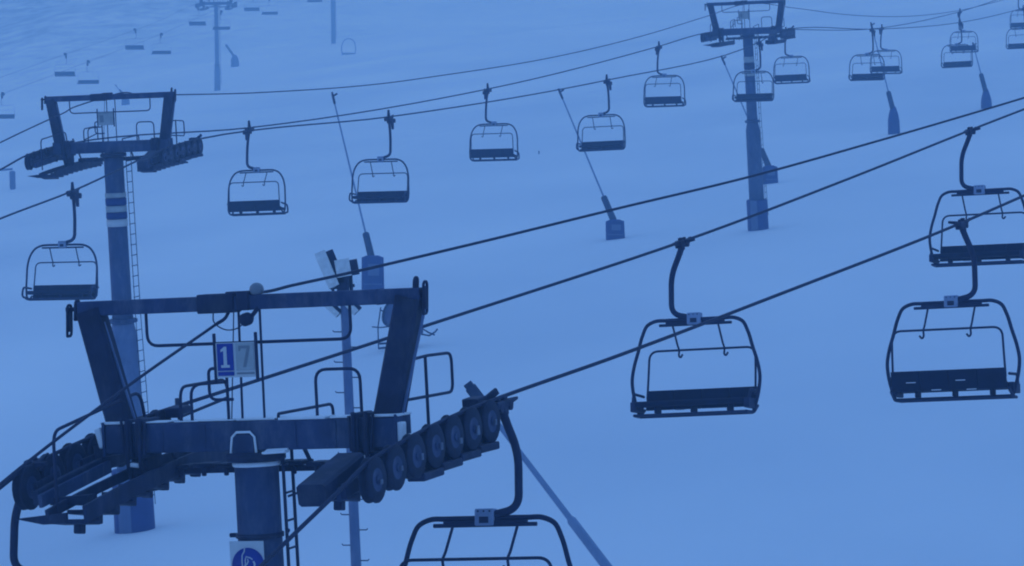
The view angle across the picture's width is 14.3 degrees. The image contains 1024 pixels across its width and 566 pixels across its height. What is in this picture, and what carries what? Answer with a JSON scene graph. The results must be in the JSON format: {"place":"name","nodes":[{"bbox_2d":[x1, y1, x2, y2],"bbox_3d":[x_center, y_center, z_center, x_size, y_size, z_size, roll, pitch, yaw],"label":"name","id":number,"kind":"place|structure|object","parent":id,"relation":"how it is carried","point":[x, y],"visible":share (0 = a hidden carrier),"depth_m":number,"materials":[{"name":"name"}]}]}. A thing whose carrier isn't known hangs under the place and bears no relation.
{"place":"outdoors","nodes":[
{"label":"outdoors","id":0,"kind":"place"},
{"bbox_2d":[0,0,1023,565],"bbox_3d":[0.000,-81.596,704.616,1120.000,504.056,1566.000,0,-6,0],"label":"snow slope","id":1,"kind":"structure","parent":0,"point":[830,452],"depth_m":218.91,"materials":[{"name":"white snow"}]},
{"bbox_2d":[1,168,15,189],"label":"padded post","id":2,"kind":"object","parent":1,"relation":"on","point":[12,179],"visible":0.85,"depth_m":374.35,"materials":[{"name":"blue"}]},
{"bbox_2d":[24,87,202,533],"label":"lift tower","id":3,"kind":"structure","parent":1,"relation":"on","point":[139,516],"depth_m":124.17,"materials":[{"name":"metal"}]},
{"bbox_2d":[0,0,1001,142],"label":"signal cable","id":4,"kind":"object","parent":3,"relation":"attached to","point":[447,74],"visible":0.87,"depth_m":157.89,"materials":[{"name":"metal"}]},
{"bbox_2d":[115,85,129,104],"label":"snow lance","id":5,"kind":"object","parent":1,"relation":"on","point":[125,102],"visible":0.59,"depth_m":660.20,"materials":[{"name":"blue metal"}]},
{"bbox_2d":[195,0,236,90],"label":"lift tower","id":6,"kind":"structure","parent":1,"relation":"on","point":[217,70],"depth_m":667.95,"materials":[{"name":"metal"}]},
{"bbox_2d":[2,0,207,76],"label":"haul rope","id":7,"kind":"object","parent":6,"relation":"attached to","point":[101,41],"visible":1,"depth_m":580.91,"materials":[{"name":"metal"}]},
{"bbox_2d":[55,53,75,76],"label":"chairlift chair","id":8,"kind":"object","parent":7,"relation":"hanging from","point":[64,74],"visible":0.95,"depth_m":550.36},
{"bbox_2d":[125,28,144,49],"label":"chairlift chair","id":9,"kind":"object","parent":7,"relation":"hanging from","point":[136,47],"visible":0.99,"depth_m":606.25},
{"bbox_2d":[189,7,205,25],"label":"chairlift chair","id":10,"kind":"object","parent":7,"relation":"hanging from","point":[200,23],"visible":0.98,"depth_m":667.29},
{"bbox_2d":[244,3,259,10],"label":"chairlift chair","id":11,"kind":"object","parent":7,"relation":"hanging from","point":[252,9],"visible":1,"depth_m":731.11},
{"bbox_2d":[261,0,277,14],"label":"chairlift chair","id":12,"kind":"object","parent":7,"relation":"hanging from","point":[269,13],"visible":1,"depth_m":710.49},
{"bbox_2d":[1,3,232,94],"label":"haul rope","id":13,"kind":"object","parent":6,"relation":"attached to","point":[110,53],"visible":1,"depth_m":547.06,"materials":[{"name":"metal"}]},
{"bbox_2d":[0,92,14,118],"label":"chairlift chair","id":14,"kind":"object","parent":13,"relation":"hanging from","point":[7,116],"visible":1,"depth_m":478.75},
{"bbox_2d":[77,60,98,83],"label":"chairlift chair","id":15,"kind":"object","parent":13,"relation":"hanging from","point":[88,81],"visible":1,"depth_m":534.63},
{"bbox_2d":[151,33,170,53],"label":"chairlift chair","id":16,"kind":"object","parent":13,"relation":"hanging from","point":[161,52],"visible":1,"depth_m":593.85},
{"bbox_2d":[212,10,229,29],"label":"chairlift chair","id":17,"kind":"object","parent":13,"relation":"hanging from","point":[221,28],"visible":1,"depth_m":653.27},
{"bbox_2d":[225,44,238,66],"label":"snow lance","id":18,"kind":"object","parent":1,"relation":"on","point":[234,61],"visible":0.98,"depth_m":773.77,"materials":[{"name":"blue metal"}]},
{"bbox_2d":[12,276,499,565],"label":"lift tower","id":19,"kind":"structure","parent":1,"relation":"on","point":[250,452],"depth_m":46.43,"materials":[{"name":"metal"}]},
{"bbox_2d":[0,323,217,485],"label":"signal cable","id":20,"kind":"object","parent":19,"relation":"attached to","point":[29,460],"visible":1,"depth_m":43.30,"materials":[{"name":"metal"}]},
{"bbox_2d":[0,108,1023,489],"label":"haul rope","id":21,"kind":"object","parent":19,"relation":"attached to","point":[88,438],"visible":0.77,"depth_m":59.88,"materials":[{"name":"metal"}]},
{"bbox_2d":[10,453,48,565],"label":"chairlift chair","id":22,"kind":"object","parent":21,"relation":"hanging from","point":[40,463],"visible":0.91,"depth_m":46.15,"materials":[{"name":"black paint"}]},
{"bbox_2d":[630,236,761,418],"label":"chairlift chair","id":23,"kind":"object","parent":21,"relation":"hanging from","point":[692,400],"visible":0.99,"depth_m":65.62,"materials":[{"name":"black paint"}]},
{"bbox_2d":[928,127,1023,266],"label":"chairlift chair","id":24,"kind":"object","parent":21,"relation":"hanging from","point":[1008,252],"visible":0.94,"depth_m":84.53,"materials":[{"name":"black paint"}]},
{"bbox_2d":[258,194,1023,565],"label":"haul rope","id":25,"kind":"object","parent":19,"relation":"attached to","point":[326,502],"visible":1,"depth_m":50.65,"materials":[{"name":"metal"}]},
{"bbox_2d":[400,396,572,565],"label":"chairlift chair","id":26,"kind":"object","parent":25,"relation":"hanging from","point":[492,517],"visible":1,"depth_m":47.62,"materials":[{"name":"paint"}]},
{"bbox_2d":[886,218,1020,402],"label":"chairlift chair","id":27,"kind":"object","parent":25,"relation":"hanging from","point":[953,381],"visible":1,"depth_m":65.11,"materials":[{"name":"black paint"}]},
{"bbox_2d":[262,97,1023,293],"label":"signal cable","id":28,"kind":"object","parent":19,"relation":"attached to","point":[537,228],"visible":1,"depth_m":56.79,"materials":[{"name":"metal"}]},
{"bbox_2d":[331,0,336,43],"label":"lift tower","id":29,"kind":"structure","parent":1,"relation":"on","point":[333,28],"depth_m":827.05,"materials":[{"name":"metal"}]},
{"bbox_2d":[314,249,368,565],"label":"floodlight mast","id":30,"kind":"object","parent":1,"relation":"on","point":[329,263],"visible":0.62,"depth_m":80.16,"materials":[{"name":"metal"}]},
{"bbox_2d":[341,38,355,54],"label":"piste hoop","id":31,"kind":"object","parent":1,"relation":"on","point":[348,53],"visible":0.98,"depth_m":774.19,"materials":[{"name":"metal"}]},
{"bbox_2d":[331,92,383,289],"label":"snow lance","id":32,"kind":"object","parent":1,"relation":"on","point":[372,278],"visible":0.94,"depth_m":208.20,"materials":[{"name":"blue metal"}]},
{"bbox_2d":[372,304,437,348],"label":"snow cannon","id":33,"kind":"object","parent":1,"relation":"on","point":[386,313],"visible":0.3,"depth_m":175.87,"materials":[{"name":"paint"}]},
{"bbox_2d":[464,381,611,565],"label":"snow lance","id":34,"kind":"object","parent":1,"relation":"on","point":[578,529],"visible":0.86,"depth_m":95.89,"materials":[{"name":"metal"}]},
{"bbox_2d":[558,88,624,239],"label":"snow lance","id":35,"kind":"object","parent":1,"relation":"on","point":[615,228],"visible":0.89,"depth_m":224.62,"materials":[{"name":"blue metal"}]},
{"bbox_2d":[700,0,795,230],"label":"lift tower","id":36,"kind":"structure","parent":1,"relation":"on","point":[756,201],"depth_m":218.11,"materials":[{"name":"metal"}]},
{"bbox_2d":[0,0,995,170],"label":"haul rope","id":37,"kind":"object","parent":36,"relation":"attached to","point":[11,163],"visible":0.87,"depth_m":161.19,"materials":[{"name":"metal"}]},
{"bbox_2d":[227,120,288,215],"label":"chairlift chair","id":38,"kind":"object","parent":37,"relation":"hanging from","point":[257,206],"visible":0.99,"depth_m":143.04,"materials":[{"name":"black paint"}]},
{"bbox_2d":[469,83,519,161],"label":"chairlift chair","id":39,"kind":"object","parent":37,"relation":"hanging from","point":[490,153],"visible":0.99,"depth_m":174.15,"materials":[{"name":"black paint"}]},
{"bbox_2d":[643,41,685,107],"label":"chairlift chair","id":40,"kind":"object","parent":37,"relation":"hanging from","point":[665,100],"visible":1,"depth_m":206.39,"materials":[{"name":"black paint"}]},
{"bbox_2d":[773,27,809,83],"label":"chairlift chair","id":41,"kind":"object","parent":37,"relation":"hanging from","point":[792,77],"visible":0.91,"depth_m":239.04,"materials":[{"name":"black paint"}]},
{"bbox_2d":[870,24,902,73],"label":"chairlift chair","id":42,"kind":"object","parent":37,"relation":"hanging from","point":[877,69],"visible":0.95,"depth_m":271.44,"materials":[{"name":"black paint"}]},
{"bbox_2d":[949,8,978,52],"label":"chairlift chair","id":43,"kind":"object","parent":37,"relation":"hanging from","point":[959,48],"visible":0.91,"depth_m":305.25,"materials":[{"name":"black paint"}]},
{"bbox_2d":[1010,0,1023,28],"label":"chairlift chair","id":44,"kind":"object","parent":37,"relation":"hanging from","point":[1014,25],"visible":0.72,"depth_m":337.16,"materials":[{"name":"black paint"}]},
{"bbox_2d":[0,8,1022,219],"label":"haul rope","id":45,"kind":"object","parent":36,"relation":"attached to","point":[53,198],"visible":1,"depth_m":146.37,"materials":[{"name":"metal"}]},
{"bbox_2d":[21,182,98,300],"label":"chairlift chair","id":46,"kind":"object","parent":45,"relation":"hanging from","point":[63,292],"visible":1,"depth_m":114.67,"materials":[{"name":"paint"}]},
{"bbox_2d":[349,110,409,203],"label":"chairlift chair","id":47,"kind":"object","parent":45,"relation":"hanging from","point":[382,197],"visible":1,"depth_m":144.94,"materials":[{"name":"black paint"}]},
{"bbox_2d":[576,74,625,151],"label":"chairlift chair","id":48,"kind":"object","parent":45,"relation":"hanging from","point":[603,145],"visible":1,"depth_m":177.14,"materials":[{"name":"black paint"}]},
{"bbox_2d":[732,37,773,101],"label":"chairlift chair","id":49,"kind":"object","parent":45,"relation":"hanging from","point":[758,97],"visible":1,"depth_m":209.73,"materials":[{"name":"black paint"}]},
{"bbox_2d":[848,25,884,80],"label":"chairlift chair","id":50,"kind":"object","parent":45,"relation":"hanging from","point":[867,77],"visible":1,"depth_m":242.69,"materials":[{"name":"black paint"}]},
{"bbox_2d":[941,19,972,67],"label":"chairlift chair","id":51,"kind":"object","parent":45,"relation":"hanging from","point":[958,64],"visible":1,"depth_m":276.69,"materials":[{"name":"black paint"}]},
{"bbox_2d":[1006,5,1023,48],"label":"chairlift chair","id":52,"kind":"object","parent":45,"relation":"hanging from","point":[1016,46],"visible":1,"depth_m":307.77,"materials":[{"name":"black paint"}]},
{"bbox_2d":[721,55,777,183],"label":"snow lance","id":53,"kind":"object","parent":1,"relation":"on","point":[771,177],"visible":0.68,"depth_m":254.13,"materials":[{"name":"blue metal"}]},
{"bbox_2d":[870,22,899,134],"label":"snow lance","id":54,"kind":"object","parent":1,"relation":"on","point":[893,123],"visible":0.85,"depth_m":290.38,"materials":[{"name":"blue metal"}]},
{"bbox_2d":[972,42,991,108],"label":"snow lance","id":55,"kind":"object","parent":1,"relation":"on","point":[986,101],"visible":0.83,"depth_m":310.21,"materials":[{"name":"blue metal"}]}
]}

